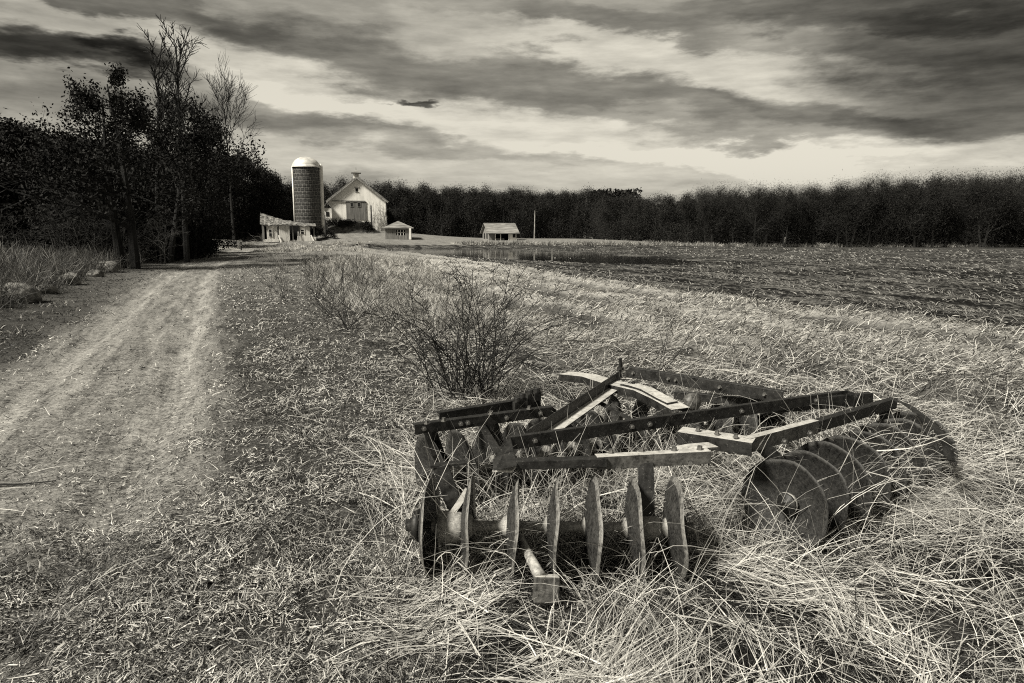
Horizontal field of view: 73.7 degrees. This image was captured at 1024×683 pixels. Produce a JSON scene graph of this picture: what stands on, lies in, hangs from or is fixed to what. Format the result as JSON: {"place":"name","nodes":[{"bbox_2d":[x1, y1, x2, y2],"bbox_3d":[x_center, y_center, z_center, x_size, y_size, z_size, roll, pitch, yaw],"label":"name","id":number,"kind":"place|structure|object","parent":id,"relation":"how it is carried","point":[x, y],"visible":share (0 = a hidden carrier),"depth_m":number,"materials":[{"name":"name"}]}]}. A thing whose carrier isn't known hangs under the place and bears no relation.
{"place":"outdoors","nodes":[
{"label":"outdoors","id":0,"kind":"place"},
{"bbox_2d":[0,242,281,682],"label":"dirt track","id":1,"kind":"structure","parent":0,"point":[204,275],"depth_m":6.29,"materials":[{"name":"soil"}]},
{"bbox_2d":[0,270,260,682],"bbox_3d":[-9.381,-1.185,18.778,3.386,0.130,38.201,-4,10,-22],"label":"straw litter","id":2,"kind":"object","parent":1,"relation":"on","point":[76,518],"visible":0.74,"depth_m":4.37,"materials":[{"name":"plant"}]},
{"bbox_2d":[327,219,379,233],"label":"bush","id":3,"kind":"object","parent":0,"point":[348,229],"depth_m":106.27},
{"bbox_2d":[0,231,1023,682],"bbox_3d":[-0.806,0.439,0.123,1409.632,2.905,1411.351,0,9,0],"label":"ground","id":4,"kind":"structure","parent":0,"point":[12,325],"depth_m":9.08,"materials":[{"name":"grey plant"}]},
{"bbox_2d":[2,282,42,303],"bbox_3d":[-12.296,-1.116,16.965,1.092,0.719,0.853,0,9,0],"label":"field stone","id":5,"kind":"object","parent":4,"relation":"on","point":[35,294],"visible":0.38,"depth_m":16.82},
{"bbox_2d":[0,205,47,249],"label":"bare brush","id":6,"kind":"object","parent":4,"relation":"on","point":[12,225],"visible":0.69,"depth_m":36.61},
{"bbox_2d":[0,119,56,247],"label":"dense tree","id":7,"kind":"object","parent":4,"relation":"on","point":[5,194],"visible":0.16,"depth_m":39.72,"materials":[{"name":"black plant"}]},
{"bbox_2d":[0,108,79,247],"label":"dense tree","id":8,"kind":"object","parent":4,"relation":"on","point":[23,128],"visible":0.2,"depth_m":40.03,"materials":[{"name":"black plant"}]},
{"bbox_2d":[13,192,94,255],"bbox_3d":[-22.650,-5.752,34.758,4.852,3.629,3.587,6,11,32],"label":"bare brush","id":9,"kind":"object","parent":4,"relation":"on","point":[63,242],"visible":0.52,"depth_m":34.76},
{"bbox_2d":[27,172,119,252],"bbox_3d":[-24.338,-6.797,37.979,4.613,5.649,5.566,-8,12,-41],"label":"bush","id":10,"kind":"object","parent":4,"relation":"on","point":[48,242],"visible":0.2,"depth_m":37.33,"materials":[{"name":"black plant"}]},
{"bbox_2d":[35,196,150,253],"bbox_3d":[-21.416,-5.771,35.416,4.214,3.749,4.802,2,9,11],"label":"bare brush","id":11,"kind":"object","parent":4,"relation":"on","point":[107,235],"visible":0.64,"depth_m":35.33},
{"bbox_2d":[52,170,140,253],"bbox_3d":[-24.835,-7.370,40.345,4.769,6.150,5.333,-2,9,-14],"label":"dense tree","id":12,"kind":"object","parent":4,"relation":"on","point":[125,237],"visible":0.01,"depth_m":40.49,"materials":[{"name":"black plant"}]},
{"bbox_2d":[52,202,144,251],"bbox_3d":[-22.064,-5.722,36.191,4.621,3.456,3.416,-5,10,-28],"label":"bare brush","id":13,"kind":"object","parent":4,"relation":"on","point":[92,234],"visible":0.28,"depth_m":36.34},
{"bbox_2d":[0,62,216,268],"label":"leafy tree","id":14,"kind":"object","parent":4,"relation":"on","point":[104,161],"visible":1,"depth_m":32.17,"materials":[{"name":"black plant"}]},
{"bbox_2d":[89,139,192,258],"bbox_3d":[-25.900,-9.178,46.002,8.170,9.234,9.087,-6,11,-32],"label":"dense tree","id":15,"kind":"object","parent":4,"relation":"on","point":[138,156],"visible":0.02,"depth_m":44.55,"materials":[{"name":"black plant"}]},
{"bbox_2d":[125,210,187,264],"bbox_3d":[-20.747,-5.960,39.241,4.366,3.408,3.831,7,12,39],"label":"bare brush","id":16,"kind":"object","parent":4,"relation":"on","point":[159,242],"visible":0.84,"depth_m":39.22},
{"bbox_2d":[117,179,196,260],"bbox_3d":[-23.480,-7.443,43.486,5.332,6.026,5.930,2,9,14],"label":"dense tree","id":17,"kind":"object","parent":4,"relation":"on","point":[179,246],"visible":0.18,"depth_m":43.35,"materials":[{"name":"black plant"}]},
{"bbox_2d":[132,23,183,261],"bbox_3d":[-21.578,-11.807,41.455,2.996,14.171,2.723,-2,9,-12],"label":"bare tree","id":18,"kind":"object","parent":4,"relation":"on","point":[162,96],"visible":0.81,"depth_m":40.84,"materials":[{"name":"grey plant"}]},
{"bbox_2d":[66,111,272,262],"bbox_3d":[-20.193,-9.382,42.387,11.126,9.181,11.932,0,9,0],"label":"leafy tree","id":19,"kind":"object","parent":4,"relation":"on","point":[190,144],"visible":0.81,"depth_m":40.38,"materials":[{"name":"black plant"}]},
{"bbox_2d":[134,142,223,258],"bbox_3d":[-24.514,-9.791,49.154,9.276,9.415,7.688,0,9,1],"label":"dense tree","id":20,"kind":"object","parent":4,"relation":"on","point":[200,247],"visible":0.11,"depth_m":47.95,"materials":[{"name":"black plant"}]},
{"bbox_2d":[94,90,266,258],"bbox_3d":[-22.264,-11.301,46.503,9.663,11.809,12.068,0,9,0],"label":"leafy tree","id":21,"kind":"object","parent":4,"relation":"on","point":[203,122],"visible":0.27,"depth_m":47.33,"materials":[{"name":"black plant"}]},
{"bbox_2d":[156,14,208,262],"bbox_3d":[-19.798,-12.133,41.715,3.137,14.804,4.708,-4,10,-24],"label":"bare tree","id":22,"kind":"object","parent":4,"relation":"on","point":[186,249],"visible":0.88,"depth_m":41.02,"materials":[{"name":"grey plant"}]},
{"bbox_2d":[172,153,229,255],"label":"dense tree","id":23,"kind":"object","parent":4,"relation":"on","point":[210,220],"visible":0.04,"depth_m":56.48,"materials":[{"name":"black plant"}]},
{"bbox_2d":[173,55,261,247],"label":"bare tree","id":24,"kind":"object","parent":4,"relation":"on","point":[224,112],"visible":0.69,"depth_m":78.46,"materials":[{"name":"grey plant"}]},
{"bbox_2d":[208,176,229,246],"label":"dense tree","id":25,"kind":"object","parent":4,"relation":"on","point":[220,212],"visible":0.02,"depth_m":82.07,"materials":[{"name":"black plant"}]},
{"bbox_2d":[202,178,239,252],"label":"dense tree","id":26,"kind":"object","parent":4,"relation":"on","point":[224,227],"visible":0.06,"depth_m":64.96,"materials":[{"name":"black plant"}]},
{"bbox_2d":[206,161,261,240],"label":"dense tree","id":27,"kind":"object","parent":4,"relation":"on","point":[239,223],"visible":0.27,"depth_m":95.29,"materials":[{"name":"black plant"}]},
{"bbox_2d":[223,170,264,235],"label":"dense tree","id":28,"kind":"object","parent":4,"relation":"on","point":[253,203],"visible":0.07,"depth_m":101.64,"materials":[{"name":"black plant"}]},
{"bbox_2d":[216,150,273,234],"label":"dense tree","id":29,"kind":"object","parent":4,"relation":"on","point":[241,185],"visible":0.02,"depth_m":99.97,"materials":[{"name":"black plant"}]},
{"bbox_2d":[231,153,266,233],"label":"dense tree","id":30,"kind":"object","parent":4,"relation":"on","point":[258,194],"visible":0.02,"depth_m":103.81,"materials":[{"name":"black plant"}]},
{"bbox_2d":[240,157,291,231],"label":"dense tree","id":31,"kind":"object","parent":4,"relation":"on","point":[266,188],"visible":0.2,"depth_m":108.90,"materials":[{"name":"black plant"}]},
{"bbox_2d":[244,221,293,272],"bbox_3d":[-10.766,-4.287,30.427,2.534,2.491,1.715,0,9,0],"label":"tall weed","id":32,"kind":"object","parent":4,"relation":"on","point":[285,270],"visible":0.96,"depth_m":30.39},
{"bbox_2d":[246,168,293,220],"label":"dense tree","id":33,"kind":"object","parent":4,"relation":"on","point":[274,179],"visible":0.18,"depth_m":114.64,"materials":[{"name":"black plant"}]},
{"bbox_2d":[277,182,293,219],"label":"dense tree","id":34,"kind":"object","parent":4,"relation":"on","point":[287,190],"visible":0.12,"depth_m":121.86,"materials":[{"name":"black plant"}]},
{"bbox_2d":[260,213,315,242],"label":"ruined cottage","id":35,"kind":"structure","parent":4,"relation":"on","point":[299,231],"depth_m":94.05,"materials":[{"name":"paint"}]},
{"bbox_2d":[291,157,324,233],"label":"silo","id":36,"kind":"object","parent":4,"relation":"on","point":[308,189],"visible":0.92,"depth_m":100.62,"materials":[{"name":"brick"}]},
{"bbox_2d":[310,225,338,238],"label":"bush","id":37,"kind":"object","parent":4,"relation":"on","point":[321,230],"visible":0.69,"depth_m":97.67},
{"bbox_2d":[290,269,395,329],"bbox_3d":[-2.942,-0.738,12.132,1.946,1.147,1.301,-3,9,-18],"label":"bare shrub","id":38,"kind":"object","parent":4,"relation":"on","point":[351,324],"visible":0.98,"depth_m":12.13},
{"bbox_2d":[326,170,388,230],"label":"barn","id":39,"kind":"structure","parent":4,"relation":"on","point":[346,201],"depth_m":110.93,"materials":[{"name":"wood"}]},
{"bbox_2d":[346,201,366,219],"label":"door","id":40,"kind":"structure","parent":39,"relation":"in","point":[354,209],"depth_m":111.02,"materials":[{"name":"grey wood"}]},
{"bbox_2d":[367,181,394,224],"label":"tree","id":41,"kind":"object","parent":4,"relation":"on","point":[383,191],"visible":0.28,"depth_m":126.67,"materials":[{"name":"black plant"}]},
{"bbox_2d":[382,179,412,225],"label":"tree","id":42,"kind":"object","parent":4,"relation":"on","point":[402,210],"visible":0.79,"depth_m":125.61,"materials":[{"name":"black plant"}]},
{"bbox_2d":[383,221,412,239],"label":"pump house","id":43,"kind":"structure","parent":4,"relation":"on","point":[398,230],"depth_m":99.19,"materials":[{"name":"white paint"}]},
{"bbox_2d":[389,185,427,232],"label":"tree","id":44,"kind":"object","parent":4,"relation":"on","point":[418,207],"visible":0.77,"depth_m":126.77,"materials":[{"name":"black plant"}]},
{"bbox_2d":[403,185,445,235],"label":"tree","id":45,"kind":"object","parent":4,"relation":"on","point":[418,218],"visible":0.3,"depth_m":128.53,"materials":[{"name":"black plant"}]},
{"bbox_2d":[407,181,449,235],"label":"tree","id":46,"kind":"object","parent":4,"relation":"on","point":[425,189],"visible":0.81,"depth_m":126.36,"materials":[{"name":"black plant"}]},
{"bbox_2d":[423,185,466,236],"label":"tree","id":47,"kind":"object","parent":4,"relation":"on","point":[445,215],"visible":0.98,"depth_m":124.37,"materials":[{"name":"black plant"}]},
{"bbox_2d":[440,183,473,236],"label":"tree","id":48,"kind":"object","parent":4,"relation":"on","point":[456,191],"visible":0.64,"depth_m":126.81,"materials":[{"name":"black plant"}]},
{"bbox_2d":[442,185,476,236],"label":"tree","id":49,"kind":"object","parent":4,"relation":"on","point":[455,211],"visible":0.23,"depth_m":129.97,"materials":[{"name":"black plant"}]},
{"bbox_2d":[339,253,599,403],"bbox_3d":[-0.477,-0.094,6.835,2.641,1.536,2.322,0,9,0],"label":"bare shrub","id":50,"kind":"object","parent":4,"relation":"on","point":[475,370],"visible":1,"depth_m":6.95,"materials":[{"name":"plant"}]},
{"bbox_2d":[450,182,497,237],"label":"tree","id":51,"kind":"object","parent":4,"relation":"on","point":[473,208],"visible":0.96,"depth_m":124.37,"materials":[{"name":"black plant"}]},
{"bbox_2d":[461,182,492,237],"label":"tree","id":52,"kind":"object","parent":4,"relation":"on","point":[476,211],"visible":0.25,"depth_m":129.79,"materials":[{"name":"black plant"}]},
{"bbox_2d":[480,188,510,235],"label":"tree","id":53,"kind":"object","parent":4,"relation":"on","point":[494,200],"visible":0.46,"depth_m":126.99,"materials":[{"name":"black plant"}]},
{"bbox_2d":[480,223,519,239],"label":"porch shed","id":54,"kind":"structure","parent":4,"relation":"on","point":[498,231],"depth_m":102.88,"materials":[{"name":"white paint"}]},
{"bbox_2d":[488,188,520,237],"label":"tree","id":55,"kind":"object","parent":4,"relation":"on","point":[505,196],"visible":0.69,"depth_m":125.57,"materials":[{"name":"black plant"}]},
{"bbox_2d":[0,236,1018,332],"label":"tall grass","id":56,"kind":"structure","parent":4,"relation":"on","point":[37,266],"depth_m":25.01,"materials":[{"name":"plant"}]},
{"bbox_2d":[0,334,1023,682],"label":"straw","id":57,"kind":"object","parent":4,"relation":"on","point":[834,646],"visible":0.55,"depth_m":3.26,"materials":[{"name":"plant"}]},
{"bbox_2d":[504,184,540,237],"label":"tree","id":58,"kind":"object","parent":4,"relation":"on","point":[517,217],"visible":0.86,"depth_m":124.48,"materials":[{"name":"black plant"}]},
{"bbox_2d":[513,185,558,237],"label":"tree","id":59,"kind":"object","parent":4,"relation":"on","point":[531,208],"visible":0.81,"depth_m":124.44,"materials":[{"name":"black plant"}]},
{"bbox_2d":[525,191,552,237],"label":"tree","id":60,"kind":"object","parent":4,"relation":"on","point":[540,216],"visible":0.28,"depth_m":128.75,"materials":[{"name":"black plant"}]},
{"bbox_2d":[538,187,569,238],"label":"tree","id":61,"kind":"object","parent":4,"relation":"on","point":[552,207],"visible":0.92,"depth_m":125.25,"materials":[{"name":"black plant"}]},
{"bbox_2d":[536,192,572,237],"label":"tree","id":62,"kind":"object","parent":4,"relation":"on","point":[555,216],"visible":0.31,"depth_m":128.63,"materials":[{"name":"black plant"}]},
{"bbox_2d":[554,190,591,238],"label":"tree","id":63,"kind":"object","parent":4,"relation":"on","point":[577,198],"visible":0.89,"depth_m":124.71,"materials":[{"name":"black plant"}]},
{"bbox_2d":[564,185,598,238],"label":"tree","id":64,"kind":"object","parent":4,"relation":"on","point":[590,196],"visible":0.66,"depth_m":124.00,"materials":[{"name":"black plant"}]},
{"bbox_2d":[586,195,611,237],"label":"field edge tree","id":65,"kind":"object","parent":4,"relation":"on","point":[593,215],"visible":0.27,"depth_m":119.42,"materials":[{"name":"black plant"}]},
{"bbox_2d":[591,193,622,239],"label":"field edge tree","id":66,"kind":"object","parent":4,"relation":"on","point":[606,214],"visible":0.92,"depth_m":108.90,"materials":[{"name":"black plant"}]},
{"bbox_2d":[606,193,640,239],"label":"field edge tree","id":67,"kind":"object","parent":4,"relation":"on","point":[618,205],"visible":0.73,"depth_m":107.47,"materials":[{"name":"black plant"}]},
{"bbox_2d":[613,195,650,240],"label":"field edge tree","id":68,"kind":"object","parent":4,"relation":"on","point":[625,219],"visible":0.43,"depth_m":108.33,"materials":[{"name":"black plant"}]},
{"bbox_2d":[619,195,650,240],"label":"field edge tree","id":69,"kind":"object","parent":4,"relation":"on","point":[638,222],"visible":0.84,"depth_m":104.60,"materials":[{"name":"black plant"}]},
{"bbox_2d":[630,193,670,241],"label":"field edge tree","id":70,"kind":"object","parent":4,"relation":"on","point":[648,214],"visible":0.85,"depth_m":102.48,"materials":[{"name":"black plant"}]},
{"bbox_2d":[649,191,683,242],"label":"field edge tree","id":71,"kind":"object","parent":4,"relation":"on","point":[670,223],"visible":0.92,"depth_m":99.31,"materials":[{"name":"black plant"}]},
{"bbox_2d":[653,195,685,241],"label":"field edge tree","id":72,"kind":"object","parent":4,"relation":"on","point":[669,220],"visible":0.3,"depth_m":102.25,"materials":[{"name":"black plant"}]},
{"bbox_2d":[405,358,957,602],"bbox_3d":[0.904,0.637,4.507,3.568,0.796,2.460,-4,10,-26],"label":"disc harrow","id":73,"kind":"object","parent":4,"relation":"on","point":[698,444],"visible":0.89,"depth_m":3.90,"materials":[{"name":"metal"}]},
{"bbox_2d":[658,302,709,369],"bbox_3d":[2.109,-0.049,8.448,0.624,0.926,0.384,3,9,18],"label":"bare shrub","id":74,"kind":"object","parent":4,"relation":"on","point":[682,346],"visible":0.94,"depth_m":8.45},
{"bbox_2d":[667,194,707,243],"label":"field edge tree","id":75,"kind":"object","parent":4,"relation":"on","point":[684,204],"visible":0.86,"depth_m":96.47,"materials":[{"name":"black plant"}]},
{"bbox_2d":[670,189,706,243],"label":"field edge tree","id":76,"kind":"object","parent":4,"relation":"on","point":[684,195],"visible":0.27,"depth_m":99.33,"materials":[{"name":"black plant"}]},
{"bbox_2d":[676,185,724,242],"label":"field edge tree","id":77,"kind":"object","parent":4,"relation":"on","point":[698,195],"visible":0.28,"depth_m":96.31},
{"bbox_2d":[393,187,1023,244],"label":"wood","id":78,"kind":"object","parent":4,"relation":"on","point":[619,193],"visible":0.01,"depth_m":119.69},
{"bbox_2d":[687,181,735,243],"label":"field edge tree","id":79,"kind":"object","parent":4,"relation":"on","point":[707,212],"visible":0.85,"depth_m":91.12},
{"bbox_2d":[707,181,752,244],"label":"field edge tree","id":80,"kind":"object","parent":4,"relation":"on","point":[737,208],"visible":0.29,"depth_m":93.92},
{"bbox_2d":[709,186,753,244],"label":"field edge tree","id":81,"kind":"object","parent":4,"relation":"on","point":[726,204],"visible":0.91,"depth_m":90.00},
{"bbox_2d":[724,189,760,245],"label":"field edge tree","id":82,"kind":"object","parent":4,"relation":"on","point":[742,226],"visible":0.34,"depth_m":93.93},
{"bbox_2d":[734,179,781,246],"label":"field edge tree","id":83,"kind":"object","parent":4,"relation":"on","point":[761,202],"visible":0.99,"depth_m":89.82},
{"bbox_2d":[741,189,783,244],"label":"field edge tree","id":84,"kind":"object","parent":4,"relation":"on","point":[760,237],"visible":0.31,"depth_m":93.20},
{"bbox_2d":[757,184,810,246],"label":"field edge tree","id":85,"kind":"object","parent":4,"relation":"on","point":[785,206],"visible":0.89,"depth_m":89.27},
{"bbox_2d":[768,179,811,244],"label":"field edge tree","id":86,"kind":"object","parent":4,"relation":"on","point":[783,191],"visible":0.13,"depth_m":94.20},
{"bbox_2d":[778,186,829,246],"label":"field edge tree","id":87,"kind":"object","parent":4,"relation":"on","point":[805,206],"visible":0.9,"depth_m":90.41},
{"bbox_2d":[782,184,834,243],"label":"field edge tree","id":88,"kind":"object","parent":4,"relation":"on","point":[806,239],"visible":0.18,"depth_m":93.18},
{"bbox_2d":[791,180,843,245],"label":"field edge tree","id":89,"kind":"object","parent":4,"relation":"on","point":[814,192],"visible":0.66,"depth_m":90.44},
{"bbox_2d":[803,177,873,246],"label":"field edge tree","id":90,"kind":"object","parent":4,"relation":"on","point":[838,188],"visible":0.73,"depth_m":89.11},
{"bbox_2d":[851,184,899,247],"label":"field edge tree","id":91,"kind":"object","parent":4,"relation":"on","point":[872,213],"visible":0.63,"depth_m":89.61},
{"bbox_2d":[865,169,925,246],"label":"field edge tree","id":92,"kind":"object","parent":4,"relation":"on","point":[883,182],"visible":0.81,"depth_m":89.25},
{"bbox_2d":[877,173,929,243],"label":"field edge tree","id":93,"kind":"object","parent":4,"relation":"on","point":[899,242],"visible":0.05,"depth_m":93.00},
{"bbox_2d":[921,166,966,242],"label":"field edge tree","id":94,"kind":"object","parent":4,"relation":"on","point":[941,234],"visible":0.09,"depth_m":94.20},
{"bbox_2d":[924,172,982,246],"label":"field edge tree","id":95,"kind":"object","parent":4,"relation":"on","point":[948,223],"visible":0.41,"depth_m":90.62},
{"bbox_2d":[938,168,1001,246],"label":"field edge tree","id":96,"kind":"object","parent":4,"relation":"on","point":[974,196],"visible":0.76,"depth_m":89.87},
{"bbox_2d":[944,165,1018,243],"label":"field edge tree","id":97,"kind":"object","parent":4,"relation":"on","point":[973,203],"visible":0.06,"depth_m":94.72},
{"bbox_2d":[953,166,1023,247],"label":"field edge tree","id":98,"kind":"object","parent":4,"relation":"on","point":[1007,201],"visible":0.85,"depth_m":87.81,"materials":[{"name":"plant"}]},
{"bbox_2d":[965,166,1023,247],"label":"field edge tree","id":99,"kind":"object","parent":4,"relation":"on","point":[995,226],"visible":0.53,"depth_m":88.95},
{"bbox_2d":[990,166,1023,244],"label":"field edge tree","id":100,"kind":"object","parent":4,"relation":"on","point":[1015,208],"visible":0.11,"depth_m":94.14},
{"bbox_2d":[0,0,1023,235],"label":"sky","id":101,"kind":"structure","parent":0,"point":[675,97],"materials":[{"name":"grey"}]},
{"bbox_2d":[393,249,719,265],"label":"water","id":102,"kind":"structure","parent":0,"point":[574,257],"depth_m":55.36,"materials":[{"name":"black liquid"}]},
{"bbox_2d":[317,253,1023,587],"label":"meadow grass","id":103,"kind":"structure","parent":0,"point":[853,352],"depth_m":9.94,"materials":[{"name":"plant"}]},
{"bbox_2d":[356,244,1023,329],"bbox_3d":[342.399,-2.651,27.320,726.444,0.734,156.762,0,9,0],"label":"ploughed field","id":104,"kind":"structure","parent":0,"point":[705,285],"depth_m":30.62,"materials":[{"name":"soil"}]},
{"bbox_2d":[365,244,1023,324],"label":"field stubble","id":105,"kind":"object","parent":104,"relation":"on","point":[969,310],"visible":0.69,"depth_m":27.74,"materials":[{"name":"plant"}]},
{"bbox_2d":[748,178,792,246],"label":"field edge tree","id":106,"kind":"object","parent":104,"relation":"on","point":[766,208],"visible":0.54,"depth_m":91.22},
{"bbox_2d":[811,171,887,247],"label":"field edge tree","id":107,"kind":"object","parent":104,"relation":"on","point":[856,217],"visible":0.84,"depth_m":88.59,"materials":[{"name":"plant"}]},
{"bbox_2d":[873,170,931,246],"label":"field edge tree","id":108,"kind":"object","parent":104,"relation":"on","point":[897,224],"visible":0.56,"depth_m":89.51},
{"bbox_2d":[882,170,954,247],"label":"field edge tree","id":109,"kind":"object","parent":104,"relation":"on","point":[925,205],"visible":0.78,"depth_m":88.34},
{"bbox_2d":[903,169,972,247],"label":"field edge tree","id":110,"kind":"object","parent":104,"relation":"on","point":[949,195],"visible":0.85,"depth_m":88.34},
{"bbox_2d":[991,166,1023,246],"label":"field edge tree","id":111,"kind":"object","parent":104,"relation":"on","point":[1017,232],"visible":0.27,"depth_m":90.40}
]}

